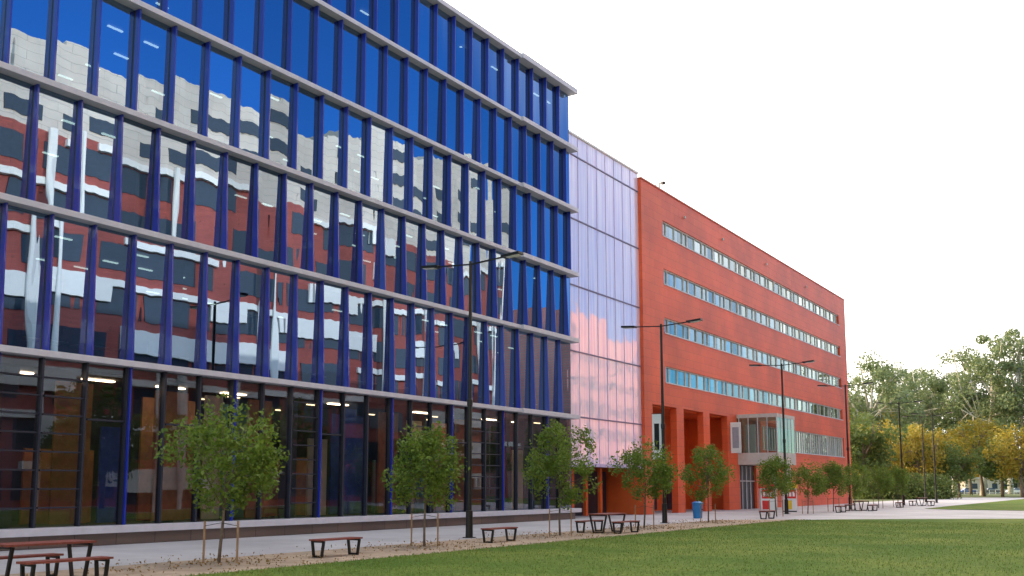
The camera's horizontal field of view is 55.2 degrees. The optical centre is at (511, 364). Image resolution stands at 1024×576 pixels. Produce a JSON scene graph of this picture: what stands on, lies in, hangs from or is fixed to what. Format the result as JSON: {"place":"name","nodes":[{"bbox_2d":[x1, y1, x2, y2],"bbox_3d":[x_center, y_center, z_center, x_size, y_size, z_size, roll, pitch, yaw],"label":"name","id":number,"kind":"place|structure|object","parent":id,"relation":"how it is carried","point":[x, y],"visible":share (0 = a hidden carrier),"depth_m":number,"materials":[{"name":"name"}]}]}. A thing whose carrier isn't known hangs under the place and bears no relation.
{"place":"outdoors","nodes":[
{"label":"outdoors","id":0,"kind":"place"},
{"bbox_2d":[0,519,805,575],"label":"gravel path","id":1,"kind":"structure","parent":0,"point":[197,568],"depth_m":27.43,"materials":[{"name":"grey gravel"}]},
{"bbox_2d":[0,539,113,575],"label":"picnic table","id":2,"kind":"object","parent":1,"relation":"on","point":[11,546],"visible":1,"depth_m":19.64,"materials":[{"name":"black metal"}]},
{"bbox_2d":[150,393,289,562],"bbox_3d":[-7.205,2.838,24.692,3.519,4.276,3.357,-5,-8,33],"label":"young street tree","id":3,"kind":"object","parent":1,"relation":"on","point":[259,457],"visible":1,"depth_m":24.45,"materials":[{"name":"green plant"}]},
{"bbox_2d":[309,537,362,557],"bbox_3d":[-4.816,5.006,26.828,0.479,0.490,1.650,-5,-8,33],"label":"park bench","id":4,"kind":"object","parent":1,"relation":"on","point":[323,540],"visible":0.99,"depth_m":26.67,"materials":[{"name":"black metal"}]},
{"bbox_2d":[26,518,775,575],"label":"fallen leaves","id":5,"kind":"object","parent":1,"relation":"on","point":[267,560],"visible":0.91,"depth_m":29.72,"materials":[{"name":"brown plant"}]},
{"bbox_2d":[380,421,469,545],"bbox_3d":[-2.839,3.792,31.407,2.594,4.045,2.646,-2,-7,14],"label":"young street tree","id":6,"kind":"object","parent":1,"relation":"on","point":[436,477],"visible":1,"depth_m":31.17,"materials":[{"name":"green plant"}]},
{"bbox_2d":[481,527,517,542],"bbox_3d":[-0.425,5.862,33.701,0.479,0.490,1.650,-5,-8,33],"label":"park bench","id":7,"kind":"object","parent":1,"relation":"on","point":[496,528],"visible":0.94,"depth_m":33.30,"materials":[{"name":"black metal"}]},
{"bbox_2d":[521,419,602,534],"bbox_3d":[1.933,4.396,38.231,3.123,4.529,3.439,1,-7,-5],"label":"young street tree","id":8,"kind":"object","parent":1,"relation":"on","point":[551,463],"visible":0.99,"depth_m":38.07,"materials":[{"name":"green plant"}]},
{"bbox_2d":[575,513,639,533],"bbox_3d":[3.965,6.571,40.592,2.139,0.792,1.900,-5,-8,33],"label":"picnic table","id":9,"kind":"object","parent":1,"relation":"on","point":[611,523],"visible":0.98,"depth_m":40.36,"materials":[{"name":"black metal"}]},
{"bbox_2d":[607,435,678,527],"bbox_3d":[6.196,5.415,45.381,3.357,4.276,3.519,3,-8,-23],"label":"young street tree","id":10,"kind":"object","parent":1,"relation":"on","point":[661,472],"visible":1,"depth_m":45.04,"materials":[{"name":"green plant"}]},
{"bbox_2d":[676,443,735,521],"bbox_3d":[10.293,6.314,52.348,2.904,4.212,3.199,6,-10,-42],"label":"young street tree","id":11,"kind":"object","parent":1,"relation":"on","point":[709,468],"visible":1,"depth_m":52.10,"materials":[{"name":"green plant"}]},
{"bbox_2d":[0,497,1023,574],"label":"pavement","id":12,"kind":"structure","parent":0,"point":[154,552],"depth_m":39.76,"materials":[{"name":"grey concrete"}]},
{"bbox_2d":[0,97,571,528],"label":"walls and columns","id":13,"kind":"structure","parent":12,"relation":"on","point":[108,408],"depth_m":41.99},
{"bbox_2d":[0,354,565,528],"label":"floors","id":14,"kind":"structure","parent":13,"relation":"on","point":[144,383],"depth_m":38.59,"materials":[{"name":"grey concrete"}]},
{"bbox_2d":[19,381,522,524],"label":"lobby panels","id":15,"kind":"object","parent":14,"relation":"on","point":[176,498],"visible":0.66,"depth_m":37.01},
{"bbox_2d":[20,372,539,423],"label":"ceiling lights","id":16,"kind":"object","parent":14,"relation":"attached to","point":[237,394],"visible":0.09,"depth_m":39.83,"materials":[{"name":"white"}]},
{"bbox_2d":[0,0,581,537],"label":"floor bands","id":17,"kind":"object","parent":14,"relation":"attached to","point":[526,60],"visible":0.93,"depth_m":40.49,"materials":[{"name":"metal"}]},
{"bbox_2d":[0,0,570,413],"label":"glazing","id":18,"kind":"structure","parent":17,"relation":"on","point":[27,230],"depth_m":39.26,"materials":[{"name":"blue glass"}]},
{"bbox_2d":[0,0,570,524],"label":"blue fins","id":19,"kind":"object","parent":17,"relation":"on","point":[224,228],"visible":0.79,"depth_m":42.28,"materials":[{"name":"blue metal"}]},
{"bbox_2d":[0,0,570,527],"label":"mullions","id":20,"kind":"object","parent":17,"relation":"on","point":[36,432],"visible":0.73,"depth_m":39.70,"materials":[{"name":"black metal"}]},
{"bbox_2d":[0,512,574,550],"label":"plinth","id":21,"kind":"structure","parent":12,"relation":"on","point":[145,537],"depth_m":37.45,"materials":[{"name":"stone"}]},
{"bbox_2d":[421,251,522,537],"bbox_3d":[-1.593,1.201,37.092,4.607,10.585,0.500,-5,-8,33],"label":"street lamp","id":22,"kind":"object","parent":12,"relation":"on","point":[469,523],"visible":0.98,"depth_m":36.93,"materials":[{"name":"black metal"}]},
{"bbox_2d":[571,468,606,515],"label":"undercroft","id":23,"kind":"object","parent":12,"relation":"on","point":[593,503],"visible":0.29,"depth_m":65.31,"materials":[{"name":"brick"}]},
{"bbox_2d":[621,318,702,522],"bbox_3d":[7.957,3.014,51.644,4.607,10.585,0.500,-5,-8,33],"label":"street lamp","id":24,"kind":"object","parent":12,"relation":"on","point":[658,426],"visible":0.88,"depth_m":51.73,"materials":[{"name":"black metal"}]},
{"bbox_2d":[692,501,703,517],"bbox_3d":[11.145,8.723,58.822,0.667,1.020,0.667,3,-8,-23],"label":"litter bin","id":25,"kind":"object","parent":12,"relation":"on","point":[696,508],"visible":0.88,"depth_m":58.59,"materials":[{"name":"blue plastic"}]},
{"bbox_2d":[737,413,795,509],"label":"projecting bay","id":26,"kind":"object","parent":12,"relation":"on","point":[748,458],"visible":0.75,"depth_m":80.91,"materials":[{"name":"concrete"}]},
{"bbox_2d":[737,417,794,453],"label":"bay glazing","id":27,"kind":"structure","parent":26,"relation":"on","point":[761,437],"depth_m":80.86,"materials":[{"name":"clear glass"}]},
{"bbox_2d":[758,484,774,510],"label":"vending kiosk","id":28,"kind":"object","parent":12,"relation":"on","point":[763,503],"visible":0.45,"depth_m":72.90,"materials":[{"name":"white paint"}]},
{"bbox_2d":[759,510,774,518],"bbox_3d":[15.013,8.838,57.592,0.479,0.490,1.650,-5,-8,33],"label":"park bench","id":29,"kind":"object","parent":12,"relation":"on","point":[767,511],"visible":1,"depth_m":57.69,"materials":[{"name":"black metal"}]},
{"bbox_2d":[753,453,796,515],"bbox_3d":[16.816,7.665,62.508,2.646,4.045,2.594,-4,-8,29],"label":"young street tree","id":30,"kind":"object","parent":12,"relation":"on","point":[766,476],"visible":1,"depth_m":62.37,"materials":[{"name":"green plant"}]},
{"bbox_2d":[749,360,814,513],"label":"street lamp","id":31,"kind":"object","parent":12,"relation":"on","point":[784,456],"visible":0.91,"depth_m":68.55,"materials":[{"name":"black metal"}]},
{"bbox_2d":[780,484,796,511],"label":"vending kiosk","id":32,"kind":"object","parent":12,"relation":"on","point":[792,501],"visible":0.58,"depth_m":73.57,"materials":[{"name":"white paint"}]},
{"bbox_2d":[787,459,828,513],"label":"young street tree","id":33,"kind":"object","parent":12,"relation":"on","point":[817,486],"visible":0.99,"depth_m":68.54,"materials":[{"name":"green plant"}]},
{"bbox_2d":[816,459,851,511],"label":"young street tree","id":34,"kind":"object","parent":12,"relation":"on","point":[835,473],"visible":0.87,"depth_m":74.41,"materials":[{"name":"green plant"}]},
{"bbox_2d":[835,506,846,512],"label":"park bench","id":35,"kind":"object","parent":12,"relation":"on","point":[840,509],"visible":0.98,"depth_m":71.34,"materials":[{"name":"black metal"}]},
{"bbox_2d":[817,382,873,508],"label":"street lamp","id":36,"kind":"object","parent":12,"relation":"on","point":[848,462],"visible":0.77,"depth_m":82.80,"materials":[{"name":"black metal"}]},
{"bbox_2d":[839,463,872,508],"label":"young street tree","id":37,"kind":"object","parent":12,"relation":"on","point":[856,482],"visible":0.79,"depth_m":79.96,"materials":[{"name":"green plant"}]},
{"bbox_2d":[845,500,877,510],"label":"picnic table","id":38,"kind":"object","parent":12,"relation":"on","point":[859,501],"visible":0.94,"depth_m":76.83,"materials":[{"name":"black metal"}]},
{"bbox_2d":[860,462,895,507],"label":"young street tree","id":39,"kind":"object","parent":12,"relation":"on","point":[880,479],"visible":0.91,"depth_m":86.44,"materials":[{"name":"green plant"}]},
{"bbox_2d":[885,464,911,506],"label":"young street tree","id":40,"kind":"object","parent":12,"relation":"on","point":[900,478],"visible":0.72,"depth_m":93.22,"materials":[{"name":"green plant"}]},
{"bbox_2d":[875,400,922,504],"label":"street lamp","id":41,"kind":"object","parent":12,"relation":"on","point":[901,456],"visible":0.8,"depth_m":100.28,"materials":[{"name":"black metal"}]},
{"bbox_2d":[902,414,941,501],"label":"street lamp","id":42,"kind":"object","parent":12,"relation":"on","point":[925,494],"visible":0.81,"depth_m":119.41,"materials":[{"name":"black metal"}]},
{"bbox_2d":[909,498,934,505],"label":"picnic table","id":43,"kind":"object","parent":12,"relation":"on","point":[923,502],"visible":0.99,"depth_m":96.52,"materials":[{"name":"black metal"}]},
{"bbox_2d":[911,412,952,502],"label":"street lamp","id":44,"kind":"object","parent":12,"relation":"on","point":[936,498],"visible":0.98,"depth_m":115.00,"materials":[{"name":"black metal"}]},
{"bbox_2d":[928,441,984,497],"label":"shade tree","id":45,"kind":"object","parent":12,"relation":"on","point":[958,470],"visible":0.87,"depth_m":168.06,"materials":[{"name":"green plant"}]},
{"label":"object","id":46,"kind":"object","parent":12,"relation":"on","visible":0},
{"bbox_2d":[569,130,637,173],"bbox_3d":[6.049,-14.012,65.172,0.450,0.120,9.850,-5,-8,33],"label":"coping","id":47,"kind":"object","parent":46,"relation":"on","point":[600,150],"visible":0.57,"depth_m":64.65,"materials":[{"name":"white paint"}]},
{"bbox_2d":[569,133,641,464],"bbox_3d":[6.162,-3.788,63.842,0.011,20.500,9.880,-5,-8,33],"label":"glazed skin","id":48,"kind":"object","parent":46,"relation":"attached to","point":[592,241],"visible":0.9,"depth_m":63.59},
{"bbox_2d":[570,139,641,467],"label":"joints","id":49,"kind":"object","parent":46,"relation":"attached to","point":[589,418],"visible":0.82,"depth_m":63.58,"materials":[{"name":"grey metal"}]},
{"bbox_2d":[180,499,1023,575],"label":"lawn","id":50,"kind":"structure","parent":0,"point":[1018,504],"depth_m":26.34,"materials":[{"name":"green plant"}]},
{"bbox_2d":[444,0,1023,447],"label":"sky","id":51,"kind":"structure","parent":0,"point":[873,149],"materials":[{"name":"white"}]},
{"bbox_2d":[847,372,880,418],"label":"gum tree","id":52,"kind":"object","parent":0,"point":[849,376],"visible":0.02,"depth_m":237.73,"materials":[{"name":"green plant"}]},
{"bbox_2d":[853,494,1020,506],"bbox_3d":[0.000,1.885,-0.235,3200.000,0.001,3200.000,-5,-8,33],"label":"ground","id":53,"kind":"structure","parent":0,"point":[988,495],"depth_m":186.13,"materials":[{"name":"grey concrete"}]},
{"bbox_2d":[588,405,831,514],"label":"side walls","id":54,"kind":"structure","parent":53,"relation":"on","point":[619,499],"depth_m":79.62,"materials":[{"name":"ceramic"}]},
{"bbox_2d":[654,477,671,509],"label":"colonnade doors","id":55,"kind":"structure","parent":54,"relation":"attached to","point":[669,501],"depth_m":78.47,"materials":[{"name":"black glass"}]},
{"bbox_2d":[637,178,852,514],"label":"cladding","id":56,"kind":"structure","parent":54,"relation":"attached to","point":[659,300],"depth_m":80.13,"materials":[{"name":"brick"}]},
{"bbox_2d":[729,422,741,452],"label":"blade sign","id":57,"kind":"object","parent":56,"relation":"attached to","point":[735,429],"visible":1,"depth_m":79.86,"materials":[{"name":"white paint"}]},
{"bbox_2d":[637,177,844,299],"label":"coping","id":58,"kind":"object","parent":56,"relation":"on","point":[731,231],"visible":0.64,"depth_m":82.76,"materials":[{"name":"grey metal"}]},
{"bbox_2d":[740,465,754,508],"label":"entrance doors","id":59,"kind":"structure","parent":56,"relation":"attached to","point":[747,481],"depth_m":83.40,"materials":[{"name":"glass"}]},
{"bbox_2d":[663,222,844,457],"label":"window frames","id":60,"kind":"structure","parent":56,"relation":"attached to","point":[732,342],"depth_m":88.18,"materials":[{"name":"white metal"}]},
{"bbox_2d":[663,224,841,456],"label":"ribbon glazing","id":61,"kind":"structure","parent":60,"relation":"attached to","point":[671,328],"depth_m":86.07,"materials":[{"name":"blue glass"}]},
{"bbox_2d":[849,411,897,474],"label":"autumn tree","id":62,"kind":"object","parent":53,"relation":"on","point":[876,423],"visible":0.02,"depth_m":188.99,"materials":[{"name":"green plant"}]},
{"bbox_2d":[849,407,905,498],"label":"shade tree","id":63,"kind":"object","parent":53,"relation":"on","point":[863,454],"visible":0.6,"depth_m":148.17,"materials":[{"name":"green plant"}]},
{"bbox_2d":[851,419,915,476],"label":"autumn tree","id":64,"kind":"object","parent":53,"relation":"on","point":[905,451],"visible":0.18,"depth_m":162.72,"materials":[{"name":"yellow plant"}]},
{"bbox_2d":[848,350,930,444],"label":"gum tree","id":65,"kind":"object","parent":53,"relation":"on","point":[884,375],"visible":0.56,"depth_m":186.37,"materials":[{"name":"green plant"}]},
{"bbox_2d":[861,371,936,443],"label":"gum tree","id":66,"kind":"object","parent":53,"relation":"on","point":[890,390],"visible":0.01,"depth_m":260.48,"materials":[{"name":"green plant"}]},
{"bbox_2d":[883,424,936,472],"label":"shade tree","id":67,"kind":"object","parent":53,"relation":"on","point":[913,462],"visible":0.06,"depth_m":172.48,"materials":[{"name":"green plant"}]},
{"bbox_2d":[852,472,971,498],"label":"shrubs","id":68,"kind":"object","parent":53,"relation":"on","point":[916,489],"visible":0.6,"depth_m":145.79,"materials":[{"name":"green plant"}]},
{"bbox_2d":[892,424,948,482],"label":"autumn tree","id":69,"kind":"object","parent":53,"relation":"on","point":[915,435],"visible":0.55,"depth_m":167.62,"materials":[{"name":"yellow plant"}]},
{"bbox_2d":[875,362,966,455],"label":"gum tree","id":70,"kind":"object","parent":53,"relation":"on","point":[926,394],"visible":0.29,"depth_m":211.77,"materials":[{"name":"green plant"}]},
{"bbox_2d":[906,427,969,479],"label":"autumn tree","id":71,"kind":"object","parent":53,"relation":"on","point":[946,437],"visible":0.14,"depth_m":177.62,"materials":[{"name":"yellow plant"}]},
{"bbox_2d":[914,366,989,494],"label":"gum tree","id":72,"kind":"object","parent":53,"relation":"on","point":[946,381],"visible":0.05,"depth_m":229.68,"materials":[{"name":"green plant"}]},
{"bbox_2d":[894,437,1023,491],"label":"distant trees","id":73,"kind":"object","parent":53,"relation":"on","point":[974,474],"depth_m":293.36,"materials":[{"name":"green plant"}]},
{"bbox_2d":[937,425,987,494],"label":"autumn tree","id":74,"kind":"object","parent":53,"relation":"on","point":[970,489],"visible":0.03,"depth_m":217.85,"materials":[{"name":"yellow plant"}]},
{"bbox_2d":[926,332,1023,495],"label":"gum tree","id":75,"kind":"object","parent":53,"relation":"on","point":[974,360],"visible":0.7,"depth_m":203.62,"materials":[{"name":"green plant"}]},
{"bbox_2d":[947,416,1005,495],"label":"autumn tree","id":76,"kind":"object","parent":53,"relation":"on","point":[967,438],"visible":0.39,"depth_m":188.28,"materials":[{"name":"yellow plant"}]},
{"bbox_2d":[951,477,1019,492],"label":"building","id":77,"kind":"structure","parent":53,"relation":"on","point":[976,485],"depth_m":293.79,"materials":[{"name":"concrete"}]},
{"bbox_2d":[960,328,1023,436],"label":"gum tree","id":78,"kind":"object","parent":53,"relation":"on","point":[1006,398],"visible":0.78,"depth_m":198.47,"materials":[{"name":"green plant"}]},
{"bbox_2d":[967,374,1023,493],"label":"gum tree","id":79,"kind":"object","parent":53,"relation":"on","point":[1010,489],"visible":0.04,"depth_m":247.68,"materials":[{"name":"green plant"}]},
{"bbox_2d":[970,432,1023,496],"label":"shade tree","id":80,"kind":"object","parent":53,"relation":"on","point":[987,469],"visible":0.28,"depth_m":178.31,"materials":[{"name":"green plant"}]},
{"bbox_2d":[982,423,1023,497],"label":"autumn tree","id":81,"kind":"object","parent":53,"relation":"on","point":[1012,455],"visible":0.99,"depth_m":169.42,"materials":[{"name":"yellow plant"}]},
{"bbox_2d":[961,493,1019,493],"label":"road","id":82,"kind":"structure","parent":0,"point":[990,493],"depth_m":263.92,"materials":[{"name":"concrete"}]},
{"bbox_2d":[961,488,977,493],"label":"parked car","id":83,"kind":"object","parent":82,"relation":"on","point":[967,490],"visible":0.67,"depth_m":259.05,"materials":[{"name":"white paint"}]},
{"bbox_2d":[987,488,999,492],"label":"parked car","id":84,"kind":"object","parent":82,"relation":"on","point":[992,490],"visible":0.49,"depth_m":271.94,"materials":[{"name":"paint"}]},
{"bbox_2d":[1005,488,1019,493],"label":"parked car","id":85,"kind":"object","parent":82,"relation":"on","point":[1017,490],"visible":0.34,"depth_m":259.12,"materials":[{"name":"white paint"}]}
]}

